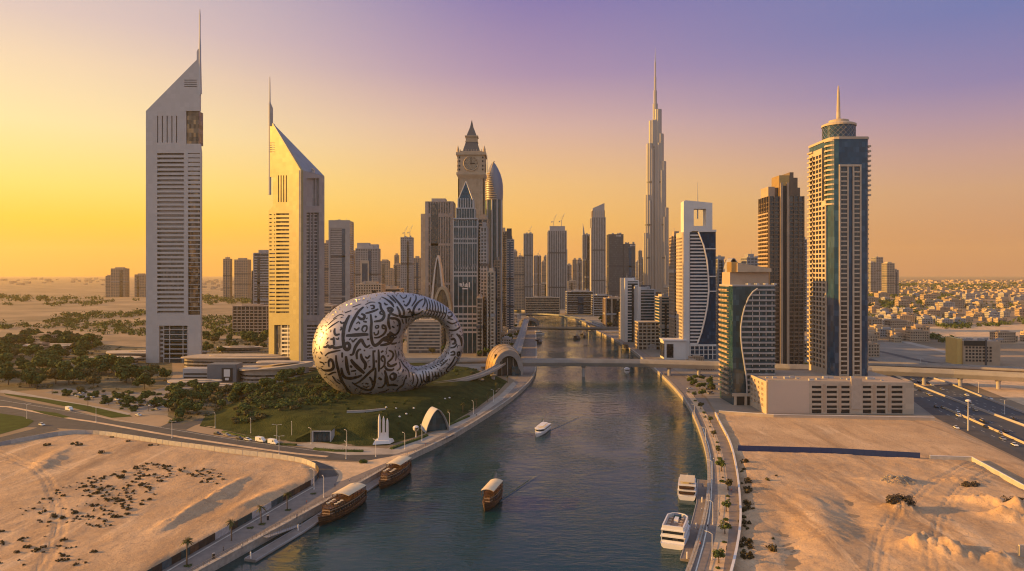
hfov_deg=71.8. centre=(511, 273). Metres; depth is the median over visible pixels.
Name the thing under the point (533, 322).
station
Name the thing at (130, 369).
tree
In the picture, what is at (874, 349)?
house
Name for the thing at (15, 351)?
tree
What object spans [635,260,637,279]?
hazy tower
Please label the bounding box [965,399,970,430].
mast lamp
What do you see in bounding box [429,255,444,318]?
arch building
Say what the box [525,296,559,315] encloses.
block
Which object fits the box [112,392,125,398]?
tree
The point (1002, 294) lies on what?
house
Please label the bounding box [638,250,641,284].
hazy tower
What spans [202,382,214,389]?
tree
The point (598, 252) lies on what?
sloping top tower
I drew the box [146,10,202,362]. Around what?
office tower
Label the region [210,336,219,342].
tree
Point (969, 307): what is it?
house
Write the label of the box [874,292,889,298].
house
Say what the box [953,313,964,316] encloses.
house
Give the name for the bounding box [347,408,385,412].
hill wall
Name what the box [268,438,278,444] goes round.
white van
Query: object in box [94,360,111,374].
tree
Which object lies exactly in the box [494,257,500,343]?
residential tower
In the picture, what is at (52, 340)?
tree
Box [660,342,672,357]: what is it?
window
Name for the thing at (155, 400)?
tree
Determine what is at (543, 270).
hazy tower
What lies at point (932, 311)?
house
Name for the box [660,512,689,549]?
party boat
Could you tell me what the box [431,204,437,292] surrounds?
recess window
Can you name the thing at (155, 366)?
tree
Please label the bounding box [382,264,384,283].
recess window
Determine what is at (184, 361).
window
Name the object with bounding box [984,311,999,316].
house
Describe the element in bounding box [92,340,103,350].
tree
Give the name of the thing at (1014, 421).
crash barrier
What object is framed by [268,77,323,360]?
hotel tower
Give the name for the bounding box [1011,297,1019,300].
house
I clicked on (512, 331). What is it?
house
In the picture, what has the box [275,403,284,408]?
bush
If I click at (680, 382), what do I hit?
promenade
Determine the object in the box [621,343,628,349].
black barge
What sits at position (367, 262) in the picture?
office tower block
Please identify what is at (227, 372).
gate block
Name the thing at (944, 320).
house
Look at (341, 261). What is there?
slab tower
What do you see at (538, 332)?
motor yacht
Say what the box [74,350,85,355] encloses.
tree
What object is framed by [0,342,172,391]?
park ground
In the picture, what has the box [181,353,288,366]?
curved pavilion
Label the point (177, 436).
median path
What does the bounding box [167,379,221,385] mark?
curved pavilion
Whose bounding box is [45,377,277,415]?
plaza
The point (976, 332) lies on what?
sand ground
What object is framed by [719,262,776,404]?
wave front tower
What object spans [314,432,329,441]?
door
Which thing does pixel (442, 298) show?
arch window
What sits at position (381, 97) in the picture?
sky
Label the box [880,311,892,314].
house
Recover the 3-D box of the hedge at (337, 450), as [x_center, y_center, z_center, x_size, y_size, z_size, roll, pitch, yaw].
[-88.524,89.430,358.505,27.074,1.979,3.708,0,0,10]
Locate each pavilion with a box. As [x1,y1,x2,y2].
[23,343,91,349]
[89,356,141,364]
[106,350,210,360]
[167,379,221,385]
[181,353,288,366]
[202,383,231,389]
[217,346,262,351]
[239,360,312,382]
[309,365,316,371]
[659,338,686,359]
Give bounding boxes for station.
[485,344,522,375]
[519,317,539,325]
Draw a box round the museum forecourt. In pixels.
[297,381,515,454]
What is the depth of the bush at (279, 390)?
478.70 m
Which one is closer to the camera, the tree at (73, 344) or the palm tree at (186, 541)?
the palm tree at (186, 541)
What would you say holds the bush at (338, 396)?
on the green hill ground at (359, 431)
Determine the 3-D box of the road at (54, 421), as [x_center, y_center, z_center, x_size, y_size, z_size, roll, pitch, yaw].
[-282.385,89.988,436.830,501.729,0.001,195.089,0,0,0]
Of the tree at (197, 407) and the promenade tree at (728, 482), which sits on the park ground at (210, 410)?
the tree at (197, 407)
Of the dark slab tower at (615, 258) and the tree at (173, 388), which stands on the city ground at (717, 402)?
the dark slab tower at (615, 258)
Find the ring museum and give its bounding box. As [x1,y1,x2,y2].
[312,291,463,393]
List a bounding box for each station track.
[313,359,486,371]
[513,319,528,353]
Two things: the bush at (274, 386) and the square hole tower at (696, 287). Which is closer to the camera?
the bush at (274, 386)
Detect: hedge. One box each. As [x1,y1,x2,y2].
[221,430,296,445]
[313,447,363,451]
[389,434,428,449]
[448,415,469,424]
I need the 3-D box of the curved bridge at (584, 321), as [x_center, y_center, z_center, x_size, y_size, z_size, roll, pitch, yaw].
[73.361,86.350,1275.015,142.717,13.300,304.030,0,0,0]
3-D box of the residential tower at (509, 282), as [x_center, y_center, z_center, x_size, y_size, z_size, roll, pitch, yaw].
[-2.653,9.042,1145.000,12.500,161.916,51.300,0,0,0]
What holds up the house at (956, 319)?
on the ground at (34, 310)
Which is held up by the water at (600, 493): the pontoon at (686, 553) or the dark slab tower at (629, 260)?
the pontoon at (686, 553)
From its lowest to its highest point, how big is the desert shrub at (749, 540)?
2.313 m
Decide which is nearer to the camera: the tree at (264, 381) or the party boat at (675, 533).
the party boat at (675, 533)
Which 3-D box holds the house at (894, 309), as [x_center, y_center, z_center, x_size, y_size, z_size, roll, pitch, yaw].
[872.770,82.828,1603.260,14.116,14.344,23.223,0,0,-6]
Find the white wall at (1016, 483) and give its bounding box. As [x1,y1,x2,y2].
[930,455,1023,489]
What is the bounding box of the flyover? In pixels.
[868,361,1023,372]
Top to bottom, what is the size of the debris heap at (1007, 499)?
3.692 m
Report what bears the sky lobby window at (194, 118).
in the office tower at (174, 128)
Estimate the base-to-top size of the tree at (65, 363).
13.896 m
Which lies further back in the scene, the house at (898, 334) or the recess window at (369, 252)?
the recess window at (369, 252)
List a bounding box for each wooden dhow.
[317,483,366,525]
[379,456,411,488]
[481,479,502,511]
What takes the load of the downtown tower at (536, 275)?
on the city ground at (717, 402)
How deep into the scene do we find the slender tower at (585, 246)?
2200.00 m
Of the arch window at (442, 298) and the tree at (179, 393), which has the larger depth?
the arch window at (442, 298)
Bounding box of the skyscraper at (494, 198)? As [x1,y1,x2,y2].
[485,155,502,331]
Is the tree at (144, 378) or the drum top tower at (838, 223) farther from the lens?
the tree at (144, 378)
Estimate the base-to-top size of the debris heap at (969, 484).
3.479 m
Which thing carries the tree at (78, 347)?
on the park ground at (110, 384)
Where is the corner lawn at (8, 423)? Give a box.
[0,413,32,433]
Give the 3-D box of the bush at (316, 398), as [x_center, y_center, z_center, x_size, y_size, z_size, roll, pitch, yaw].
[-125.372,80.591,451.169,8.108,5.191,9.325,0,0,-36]
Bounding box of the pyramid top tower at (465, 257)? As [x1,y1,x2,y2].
[453,181,478,352]
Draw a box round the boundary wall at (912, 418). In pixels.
[719,410,934,420]
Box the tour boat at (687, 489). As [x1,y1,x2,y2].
[678,474,696,500]
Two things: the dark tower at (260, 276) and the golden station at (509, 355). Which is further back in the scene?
the dark tower at (260, 276)
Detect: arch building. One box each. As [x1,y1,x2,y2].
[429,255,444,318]
[431,286,452,343]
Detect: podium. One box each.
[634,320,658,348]
[750,370,913,413]
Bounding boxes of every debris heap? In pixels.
[885,493,916,505]
[961,481,979,486]
[1000,495,1023,501]
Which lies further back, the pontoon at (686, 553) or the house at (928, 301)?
the house at (928, 301)
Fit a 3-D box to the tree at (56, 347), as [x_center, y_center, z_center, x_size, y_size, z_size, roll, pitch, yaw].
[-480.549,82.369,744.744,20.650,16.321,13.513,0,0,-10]
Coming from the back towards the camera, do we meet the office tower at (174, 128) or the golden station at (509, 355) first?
the office tower at (174, 128)
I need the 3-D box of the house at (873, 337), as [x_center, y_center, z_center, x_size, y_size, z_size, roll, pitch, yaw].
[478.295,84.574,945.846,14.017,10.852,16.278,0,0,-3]
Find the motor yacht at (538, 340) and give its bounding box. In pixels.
[535,337,541,342]
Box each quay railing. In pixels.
[187,366,535,570]
[663,374,709,570]
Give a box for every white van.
[65,406,72,410]
[255,436,265,442]
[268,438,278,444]
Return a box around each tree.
[0,340,8,346]
[0,346,10,353]
[0,353,13,363]
[0,367,7,378]
[1,361,14,366]
[1,365,20,384]
[5,336,16,343]
[10,347,20,355]
[15,356,29,363]
[16,361,24,368]
[17,334,28,343]
[17,337,26,343]
[19,344,43,357]
[19,368,39,385]
[22,362,35,368]
[25,371,46,388]
[26,338,34,343]
[31,328,43,333]
[31,357,50,366]
[33,349,59,357]
[39,334,51,340]
[40,367,50,378]
[41,353,62,359]
[43,337,56,342]
[46,355,61,360]
[46,368,61,383]
[47,359,60,367]
[49,344,64,354]
[55,360,70,367]
[56,366,78,384]
[57,335,71,342]
[58,349,66,355]
[61,330,72,334]
[61,389,72,393]
[68,367,85,381]
[70,342,76,348]
[70,355,88,364]
[71,345,88,353]
[73,334,83,341]
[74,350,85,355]
[75,361,92,368]
[76,340,90,346]
[76,386,84,393]
[80,333,102,342]
[80,344,92,349]
[81,358,104,366]
[81,367,97,376]
[85,376,101,386]
[87,391,99,396]
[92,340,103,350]
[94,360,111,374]
[97,354,123,372]
[102,396,113,404]
[110,359,127,370]
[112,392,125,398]
[115,364,130,382]
[117,356,134,365]
[118,364,142,381]
[119,396,135,403]
[132,373,155,388]
[133,366,150,373]
[138,390,151,401]
[142,369,155,377]
[148,396,158,407]
[149,364,159,369]
[158,367,171,379]
[160,395,177,410]
[169,385,180,391]
[170,381,185,387]
[170,402,178,410]
[171,388,187,398]
[174,407,185,417]
[176,398,189,408]
[180,537,192,564]
[182,389,189,395]
[185,400,196,411]
[186,379,200,387]
[187,390,201,402]
[192,403,202,410]
[194,384,201,389]
[196,391,211,399]
[198,386,210,392]
[202,331,209,336]
[202,345,208,350]
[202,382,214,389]
[209,394,223,404]
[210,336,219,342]
[211,382,219,387]
[215,386,227,393]
[217,399,225,408]
[225,519,236,540]
[226,334,232,339]
[227,392,238,401]
[230,341,238,345]
[232,382,249,398]
[242,383,255,393]
[245,331,258,335]
[247,334,258,341]
[256,505,266,522]
[257,333,268,339]
[258,378,273,385]
[275,372,288,381]
[277,369,292,376]
[284,492,292,509]
[296,369,303,376]
[698,389,705,393]
[712,548,724,562]
[715,459,725,470]
[718,520,730,533]
[721,499,730,511]
[724,478,732,489]
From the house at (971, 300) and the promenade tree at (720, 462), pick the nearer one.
the promenade tree at (720, 462)
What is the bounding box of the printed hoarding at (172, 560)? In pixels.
[147,464,318,570]
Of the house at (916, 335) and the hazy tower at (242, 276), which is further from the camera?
the hazy tower at (242, 276)
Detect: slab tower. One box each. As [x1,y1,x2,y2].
[324,240,328,303]
[329,218,353,305]
[607,233,623,296]
[624,242,635,277]
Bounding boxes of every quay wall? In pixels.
[193,315,536,570]
[514,310,710,570]
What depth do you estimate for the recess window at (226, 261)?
2499.11 m
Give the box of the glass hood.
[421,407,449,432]
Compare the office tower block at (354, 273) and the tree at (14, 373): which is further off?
the office tower block at (354, 273)
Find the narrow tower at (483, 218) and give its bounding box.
[478,214,489,293]
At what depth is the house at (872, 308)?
1621.66 m
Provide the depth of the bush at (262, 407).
426.82 m
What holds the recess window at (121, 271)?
in the apartment block at (120, 281)
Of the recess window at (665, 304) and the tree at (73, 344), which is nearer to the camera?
the tree at (73, 344)
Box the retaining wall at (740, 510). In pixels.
[715,412,741,570]
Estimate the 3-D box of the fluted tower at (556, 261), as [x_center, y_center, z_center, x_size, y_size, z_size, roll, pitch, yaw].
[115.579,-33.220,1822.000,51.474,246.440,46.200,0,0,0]
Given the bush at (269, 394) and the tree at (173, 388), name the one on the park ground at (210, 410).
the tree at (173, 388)
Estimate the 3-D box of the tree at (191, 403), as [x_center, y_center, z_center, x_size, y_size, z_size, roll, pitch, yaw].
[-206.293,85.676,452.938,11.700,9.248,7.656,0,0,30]
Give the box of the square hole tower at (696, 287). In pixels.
[676,183,715,358]
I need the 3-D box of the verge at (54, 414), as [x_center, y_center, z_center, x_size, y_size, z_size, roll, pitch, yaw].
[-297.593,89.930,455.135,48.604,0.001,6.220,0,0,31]
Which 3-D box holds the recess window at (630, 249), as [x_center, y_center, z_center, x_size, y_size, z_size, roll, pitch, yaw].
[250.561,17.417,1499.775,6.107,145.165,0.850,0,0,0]
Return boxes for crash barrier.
[914,383,1023,425]
[929,377,1023,412]
[944,407,1023,443]
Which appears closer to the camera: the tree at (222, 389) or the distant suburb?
the tree at (222, 389)
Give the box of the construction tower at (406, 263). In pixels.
[400,225,413,293]
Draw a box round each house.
[32,333,57,341]
[35,342,49,346]
[502,336,511,344]
[507,329,515,334]
[647,344,655,349]
[688,355,703,360]
[805,340,808,357]
[868,296,878,303]
[868,305,881,312]
[868,317,882,326]
[868,330,879,338]
[868,333,877,340]
[868,341,879,356]
[869,324,886,327]
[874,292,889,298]
[876,309,888,314]
[876,327,891,336]
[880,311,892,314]
[884,314,896,318]
[884,319,907,328]
[886,328,904,337]
[888,335,901,342]
[890,332,904,340]
[891,307,898,312]
[895,299,910,307]
[896,296,913,300]
[897,314,914,323]
[899,308,912,312]
[905,324,929,339]
[905,329,929,341]
[909,293,919,297]
[916,315,931,322]
[918,317,932,323]
[920,294,936,299]
[922,299,933,304]
[924,309,939,316]
[934,299,942,304]
[936,307,949,312]
[937,318,953,325]
[939,301,954,306]
[944,298,964,307]
[945,311,959,317]
[950,317,965,323]
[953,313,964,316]
[961,316,972,321]
[962,293,974,298]
[966,299,982,302]
[966,305,975,309]
[970,312,981,317]
[972,301,985,307]
[978,317,986,320]
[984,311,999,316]
[985,313,997,317]
[989,330,1015,342]
[993,317,1005,322]
[996,303,1009,307]
[997,299,1009,303]
[998,292,1007,296]
[998,311,1009,316]
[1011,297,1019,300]
[1014,308,1023,315]
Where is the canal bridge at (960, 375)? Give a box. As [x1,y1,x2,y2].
[522,358,1023,388]
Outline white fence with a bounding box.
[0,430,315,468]
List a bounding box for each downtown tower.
[514,251,523,309]
[523,226,532,309]
[533,251,540,295]
[577,258,581,289]
[585,259,588,289]
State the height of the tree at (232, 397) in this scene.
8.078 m
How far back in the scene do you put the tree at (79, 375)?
577.11 m
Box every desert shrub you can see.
[739,538,752,545]
[740,551,753,557]
[742,504,754,509]
[743,499,753,505]
[744,477,751,483]
[765,543,776,551]
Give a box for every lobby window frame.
[163,326,187,362]
[690,346,715,358]
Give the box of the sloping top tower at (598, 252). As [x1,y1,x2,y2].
[590,203,605,294]
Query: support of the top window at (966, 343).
in the hotel block at (978, 351)
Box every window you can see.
[116,355,145,359]
[120,270,122,296]
[137,276,138,296]
[164,326,186,362]
[184,361,255,365]
[184,373,206,377]
[187,111,202,145]
[189,153,199,314]
[225,349,259,350]
[226,261,226,296]
[241,373,305,380]
[257,257,259,303]
[342,229,344,302]
[362,263,367,281]
[368,251,370,280]
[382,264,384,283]
[395,266,396,285]
[407,241,408,292]
[416,263,417,293]
[427,410,446,431]
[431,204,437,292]
[434,261,440,297]
[435,289,448,343]
[480,310,480,355]
[489,274,489,352]
[496,268,496,343]
[503,234,504,325]
[509,242,510,328]
[538,257,538,295]
[578,297,583,313]
[587,236,588,258]
[616,301,619,326]
[629,248,631,275]
[632,284,634,341]
[639,253,639,284]
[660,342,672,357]
[665,304,666,337]
[737,396,749,404]
[811,148,825,367]
[822,124,854,138]
[964,340,984,345]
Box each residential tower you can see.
[476,294,483,355]
[480,222,488,352]
[487,268,495,355]
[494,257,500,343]
[503,228,506,325]
[506,228,513,329]
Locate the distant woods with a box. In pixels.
[0,281,1023,341]
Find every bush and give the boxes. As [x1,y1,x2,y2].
[127,405,137,409]
[238,404,249,409]
[239,417,248,422]
[243,409,252,415]
[247,411,258,417]
[247,416,255,422]
[251,397,264,404]
[256,413,266,418]
[259,404,267,409]
[262,400,271,404]
[264,392,276,398]
[265,384,278,388]
[272,389,282,392]
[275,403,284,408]
[276,383,286,388]
[276,398,287,402]
[285,399,297,406]
[290,404,298,409]
[302,389,310,394]
[302,399,315,404]
[311,387,321,391]
[311,395,321,401]
[322,392,332,396]
[326,399,335,402]
[334,394,345,398]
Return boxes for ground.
[0,276,1023,569]
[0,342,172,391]
[0,434,318,570]
[168,385,270,423]
[200,363,506,445]
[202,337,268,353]
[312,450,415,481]
[403,309,932,415]
[714,413,1023,483]
[732,445,1023,570]
[916,377,1023,404]
[930,324,1023,343]
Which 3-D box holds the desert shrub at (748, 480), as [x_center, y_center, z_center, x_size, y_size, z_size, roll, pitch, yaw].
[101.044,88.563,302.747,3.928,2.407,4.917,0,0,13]
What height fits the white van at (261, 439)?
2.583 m
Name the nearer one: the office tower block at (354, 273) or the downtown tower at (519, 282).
the office tower block at (354, 273)
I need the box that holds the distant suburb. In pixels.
[0,278,1023,294]
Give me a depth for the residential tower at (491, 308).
769.65 m
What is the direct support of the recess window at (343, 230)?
in the slab tower at (341, 261)
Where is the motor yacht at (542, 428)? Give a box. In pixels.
[535,422,550,436]
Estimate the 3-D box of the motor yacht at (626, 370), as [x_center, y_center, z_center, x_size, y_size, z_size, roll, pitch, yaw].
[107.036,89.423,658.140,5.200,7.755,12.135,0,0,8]
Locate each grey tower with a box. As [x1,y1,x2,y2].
[716,255,724,343]
[740,254,757,265]
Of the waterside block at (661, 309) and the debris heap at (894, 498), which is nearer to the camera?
the debris heap at (894, 498)
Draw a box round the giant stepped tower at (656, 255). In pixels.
[643,54,668,293]
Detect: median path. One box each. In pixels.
[0,406,327,456]
[896,376,1023,426]
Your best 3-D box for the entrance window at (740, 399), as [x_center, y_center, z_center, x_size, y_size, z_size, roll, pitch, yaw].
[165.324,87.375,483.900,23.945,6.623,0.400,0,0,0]
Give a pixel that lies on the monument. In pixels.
(383, 437)
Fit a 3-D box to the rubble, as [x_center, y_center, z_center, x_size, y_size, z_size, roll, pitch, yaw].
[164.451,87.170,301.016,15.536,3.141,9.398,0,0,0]
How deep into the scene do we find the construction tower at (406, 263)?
1499.65 m
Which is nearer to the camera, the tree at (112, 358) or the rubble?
the rubble
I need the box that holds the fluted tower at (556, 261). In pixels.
[547,213,566,308]
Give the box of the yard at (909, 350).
[869,342,951,363]
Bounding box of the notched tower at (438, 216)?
[421,198,455,318]
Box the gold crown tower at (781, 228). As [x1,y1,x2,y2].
[758,172,804,363]
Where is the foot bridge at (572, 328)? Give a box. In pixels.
[527,327,618,335]
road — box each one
[0,396,453,460]
[0,424,58,441]
[161,418,203,429]
[307,459,337,477]
[880,351,945,363]
[902,341,945,352]
[914,395,1023,460]
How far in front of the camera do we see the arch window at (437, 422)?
405.29 m
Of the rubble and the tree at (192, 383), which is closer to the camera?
the rubble
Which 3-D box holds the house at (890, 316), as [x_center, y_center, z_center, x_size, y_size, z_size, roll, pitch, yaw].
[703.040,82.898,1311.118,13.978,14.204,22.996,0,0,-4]
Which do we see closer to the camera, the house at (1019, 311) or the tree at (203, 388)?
the tree at (203, 388)
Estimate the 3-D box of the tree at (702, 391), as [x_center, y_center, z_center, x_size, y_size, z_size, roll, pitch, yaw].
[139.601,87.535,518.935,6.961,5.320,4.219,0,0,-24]
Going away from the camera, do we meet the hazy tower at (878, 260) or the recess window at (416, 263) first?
the recess window at (416, 263)
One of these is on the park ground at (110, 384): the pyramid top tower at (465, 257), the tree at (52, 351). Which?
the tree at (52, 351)
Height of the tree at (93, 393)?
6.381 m
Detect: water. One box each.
[215,311,706,570]
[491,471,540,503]
[541,412,585,432]
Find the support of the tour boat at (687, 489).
on the water at (600, 493)
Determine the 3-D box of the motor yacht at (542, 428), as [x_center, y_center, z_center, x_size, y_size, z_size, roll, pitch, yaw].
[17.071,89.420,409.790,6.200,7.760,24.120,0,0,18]
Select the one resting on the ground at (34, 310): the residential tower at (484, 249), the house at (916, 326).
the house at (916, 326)
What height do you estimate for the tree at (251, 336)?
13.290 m
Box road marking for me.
[2,400,344,454]
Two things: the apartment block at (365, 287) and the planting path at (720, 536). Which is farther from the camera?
the apartment block at (365, 287)
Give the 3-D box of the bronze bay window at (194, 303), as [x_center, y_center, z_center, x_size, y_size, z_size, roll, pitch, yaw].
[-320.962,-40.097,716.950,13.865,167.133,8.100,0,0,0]
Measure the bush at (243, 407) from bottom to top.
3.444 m
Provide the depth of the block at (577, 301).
1560.00 m
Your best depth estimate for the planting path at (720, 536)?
285.29 m
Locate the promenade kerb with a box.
[167,487,312,570]
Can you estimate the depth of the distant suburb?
4880.81 m
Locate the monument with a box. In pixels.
[373,414,393,444]
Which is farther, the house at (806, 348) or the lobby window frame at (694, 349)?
the house at (806, 348)
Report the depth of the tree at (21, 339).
889.32 m
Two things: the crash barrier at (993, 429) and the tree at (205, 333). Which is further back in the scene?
the tree at (205, 333)
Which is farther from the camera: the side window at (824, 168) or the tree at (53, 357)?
the tree at (53, 357)
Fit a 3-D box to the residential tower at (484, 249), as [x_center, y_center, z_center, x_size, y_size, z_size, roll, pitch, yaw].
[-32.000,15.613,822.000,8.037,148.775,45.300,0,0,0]
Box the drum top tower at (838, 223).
[807,86,870,375]
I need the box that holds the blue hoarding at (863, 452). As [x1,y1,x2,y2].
[738,445,919,457]
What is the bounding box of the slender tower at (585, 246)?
[582,223,589,290]
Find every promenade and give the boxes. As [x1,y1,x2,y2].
[162,326,535,570]
[597,330,738,570]
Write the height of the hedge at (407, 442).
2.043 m
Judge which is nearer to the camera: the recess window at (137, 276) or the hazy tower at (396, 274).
the hazy tower at (396, 274)
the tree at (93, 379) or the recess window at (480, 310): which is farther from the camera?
the recess window at (480, 310)
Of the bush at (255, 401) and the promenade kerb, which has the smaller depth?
the promenade kerb
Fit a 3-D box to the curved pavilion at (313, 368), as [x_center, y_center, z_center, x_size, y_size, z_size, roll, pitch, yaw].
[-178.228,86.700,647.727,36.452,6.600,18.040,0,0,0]
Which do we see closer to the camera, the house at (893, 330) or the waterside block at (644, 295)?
the waterside block at (644, 295)
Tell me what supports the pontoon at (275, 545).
on the water at (600, 493)
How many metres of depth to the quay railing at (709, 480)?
293.40 m
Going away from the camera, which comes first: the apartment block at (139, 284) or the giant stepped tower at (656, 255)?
the giant stepped tower at (656, 255)
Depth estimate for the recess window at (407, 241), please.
1499.23 m
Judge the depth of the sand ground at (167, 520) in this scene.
281.90 m
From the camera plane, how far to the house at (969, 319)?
1323.04 m
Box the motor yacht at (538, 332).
[535,330,544,334]
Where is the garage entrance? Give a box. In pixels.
[296,425,336,441]
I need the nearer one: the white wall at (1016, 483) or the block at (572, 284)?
the white wall at (1016, 483)
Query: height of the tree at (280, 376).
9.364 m
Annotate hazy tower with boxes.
[223,257,231,297]
[234,258,250,298]
[381,259,389,285]
[389,268,392,285]
[393,263,399,287]
[394,253,398,264]
[414,256,420,293]
[541,260,545,282]
[544,255,546,281]
[567,263,571,290]
[572,258,576,280]
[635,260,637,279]
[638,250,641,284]
[805,239,806,330]
[868,261,875,292]
[871,256,882,291]
[882,262,894,294]
[895,269,898,295]
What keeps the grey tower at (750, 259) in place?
on the city ground at (717, 402)
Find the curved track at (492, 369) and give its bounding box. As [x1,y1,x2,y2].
[437,362,505,382]
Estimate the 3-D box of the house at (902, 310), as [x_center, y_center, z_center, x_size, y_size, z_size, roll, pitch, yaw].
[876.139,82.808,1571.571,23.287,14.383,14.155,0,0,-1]
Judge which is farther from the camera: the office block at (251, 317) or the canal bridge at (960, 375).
the office block at (251, 317)
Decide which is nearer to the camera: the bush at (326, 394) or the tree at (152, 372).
the bush at (326, 394)
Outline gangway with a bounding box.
[263,522,301,537]
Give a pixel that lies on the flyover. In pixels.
(957, 366)
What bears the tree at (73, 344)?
on the park ground at (110, 384)
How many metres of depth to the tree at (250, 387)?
495.14 m
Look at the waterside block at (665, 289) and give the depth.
874.57 m
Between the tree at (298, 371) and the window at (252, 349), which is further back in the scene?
the window at (252, 349)
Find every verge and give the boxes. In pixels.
[4,393,130,417]
[33,410,68,417]
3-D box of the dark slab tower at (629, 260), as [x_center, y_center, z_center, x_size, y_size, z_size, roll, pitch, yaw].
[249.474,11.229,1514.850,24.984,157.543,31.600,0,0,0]
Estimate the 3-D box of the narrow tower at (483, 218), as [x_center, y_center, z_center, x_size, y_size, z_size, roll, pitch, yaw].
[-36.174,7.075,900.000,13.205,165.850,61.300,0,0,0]
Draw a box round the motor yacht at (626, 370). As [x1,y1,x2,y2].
[624,367,629,373]
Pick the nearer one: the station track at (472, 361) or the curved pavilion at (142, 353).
the station track at (472, 361)
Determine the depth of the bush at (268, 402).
439.99 m
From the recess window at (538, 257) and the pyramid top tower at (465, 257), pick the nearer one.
the pyramid top tower at (465, 257)
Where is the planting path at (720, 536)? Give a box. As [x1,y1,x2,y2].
[686,393,728,570]
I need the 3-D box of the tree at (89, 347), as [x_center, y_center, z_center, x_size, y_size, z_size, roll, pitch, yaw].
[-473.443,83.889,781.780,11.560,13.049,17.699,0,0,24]
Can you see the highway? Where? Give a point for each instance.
(998, 423)
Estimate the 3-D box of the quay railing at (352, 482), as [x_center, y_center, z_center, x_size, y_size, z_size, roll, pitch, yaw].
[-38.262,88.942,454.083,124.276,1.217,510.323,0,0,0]
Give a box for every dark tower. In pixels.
[251,271,252,303]
[253,250,273,311]
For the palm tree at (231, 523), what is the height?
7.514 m
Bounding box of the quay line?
[695,428,711,570]
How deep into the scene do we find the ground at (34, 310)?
1386.03 m
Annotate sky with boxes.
[0,0,1023,275]
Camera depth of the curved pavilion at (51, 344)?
833.91 m
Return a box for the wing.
[669,231,678,337]
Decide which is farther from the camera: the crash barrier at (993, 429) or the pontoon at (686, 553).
the crash barrier at (993, 429)
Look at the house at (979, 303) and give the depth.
1864.81 m
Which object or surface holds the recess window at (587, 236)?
in the slender tower at (585, 246)
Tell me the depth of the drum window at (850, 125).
491.02 m
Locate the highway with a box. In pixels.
[868,358,1023,455]
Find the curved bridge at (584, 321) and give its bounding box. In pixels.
[519,313,602,326]
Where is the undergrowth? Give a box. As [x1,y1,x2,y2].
[0,338,269,418]
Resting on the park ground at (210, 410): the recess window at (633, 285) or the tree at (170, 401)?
the tree at (170, 401)
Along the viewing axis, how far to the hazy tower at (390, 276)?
2399.53 m
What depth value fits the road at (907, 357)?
757.90 m
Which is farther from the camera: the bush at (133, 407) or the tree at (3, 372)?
the tree at (3, 372)
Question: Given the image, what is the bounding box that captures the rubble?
[880,474,916,484]
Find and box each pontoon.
[244,477,379,562]
[680,479,706,561]
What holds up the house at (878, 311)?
on the ground at (34, 310)
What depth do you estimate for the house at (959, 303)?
1832.04 m
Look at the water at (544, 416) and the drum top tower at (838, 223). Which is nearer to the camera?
the water at (544, 416)
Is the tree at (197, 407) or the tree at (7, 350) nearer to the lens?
the tree at (197, 407)
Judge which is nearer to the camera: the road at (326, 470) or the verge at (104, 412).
the road at (326, 470)
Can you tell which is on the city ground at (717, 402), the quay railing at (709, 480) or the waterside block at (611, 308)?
the waterside block at (611, 308)
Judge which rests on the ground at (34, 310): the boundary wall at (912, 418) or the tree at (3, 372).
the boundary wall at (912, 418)
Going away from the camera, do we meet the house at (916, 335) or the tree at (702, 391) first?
the tree at (702, 391)
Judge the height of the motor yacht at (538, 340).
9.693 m
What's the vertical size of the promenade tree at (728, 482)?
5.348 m
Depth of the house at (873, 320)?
1120.48 m
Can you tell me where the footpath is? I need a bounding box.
[0,390,130,414]
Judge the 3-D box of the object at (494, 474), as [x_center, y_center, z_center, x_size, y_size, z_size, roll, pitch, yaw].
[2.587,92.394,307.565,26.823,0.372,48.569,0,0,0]
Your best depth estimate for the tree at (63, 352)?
739.72 m
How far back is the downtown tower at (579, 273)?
2299.65 m
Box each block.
[105,275,110,296]
[111,267,129,296]
[134,273,145,296]
[183,362,242,382]
[232,304,272,333]
[324,304,337,316]
[354,250,354,297]
[355,243,380,283]
[355,278,385,297]
[386,285,403,291]
[407,319,443,352]
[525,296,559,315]
[541,282,546,295]
[565,289,593,313]
[568,280,576,290]
[591,294,611,315]
[603,292,619,326]
[620,273,638,341]
[634,285,655,319]
[654,293,668,349]
[663,284,668,295]
[719,258,736,342]
[946,336,1002,365]
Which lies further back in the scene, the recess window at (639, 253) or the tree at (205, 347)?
the recess window at (639, 253)
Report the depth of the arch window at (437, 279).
887.61 m
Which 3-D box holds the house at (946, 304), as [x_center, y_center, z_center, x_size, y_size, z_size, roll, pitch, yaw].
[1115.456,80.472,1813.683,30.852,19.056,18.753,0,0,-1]
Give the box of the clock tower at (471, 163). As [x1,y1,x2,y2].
[456,121,486,217]
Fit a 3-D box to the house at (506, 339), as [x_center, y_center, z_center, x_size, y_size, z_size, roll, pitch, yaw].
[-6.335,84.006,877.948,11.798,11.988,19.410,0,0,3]
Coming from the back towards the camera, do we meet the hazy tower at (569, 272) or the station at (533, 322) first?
the hazy tower at (569, 272)

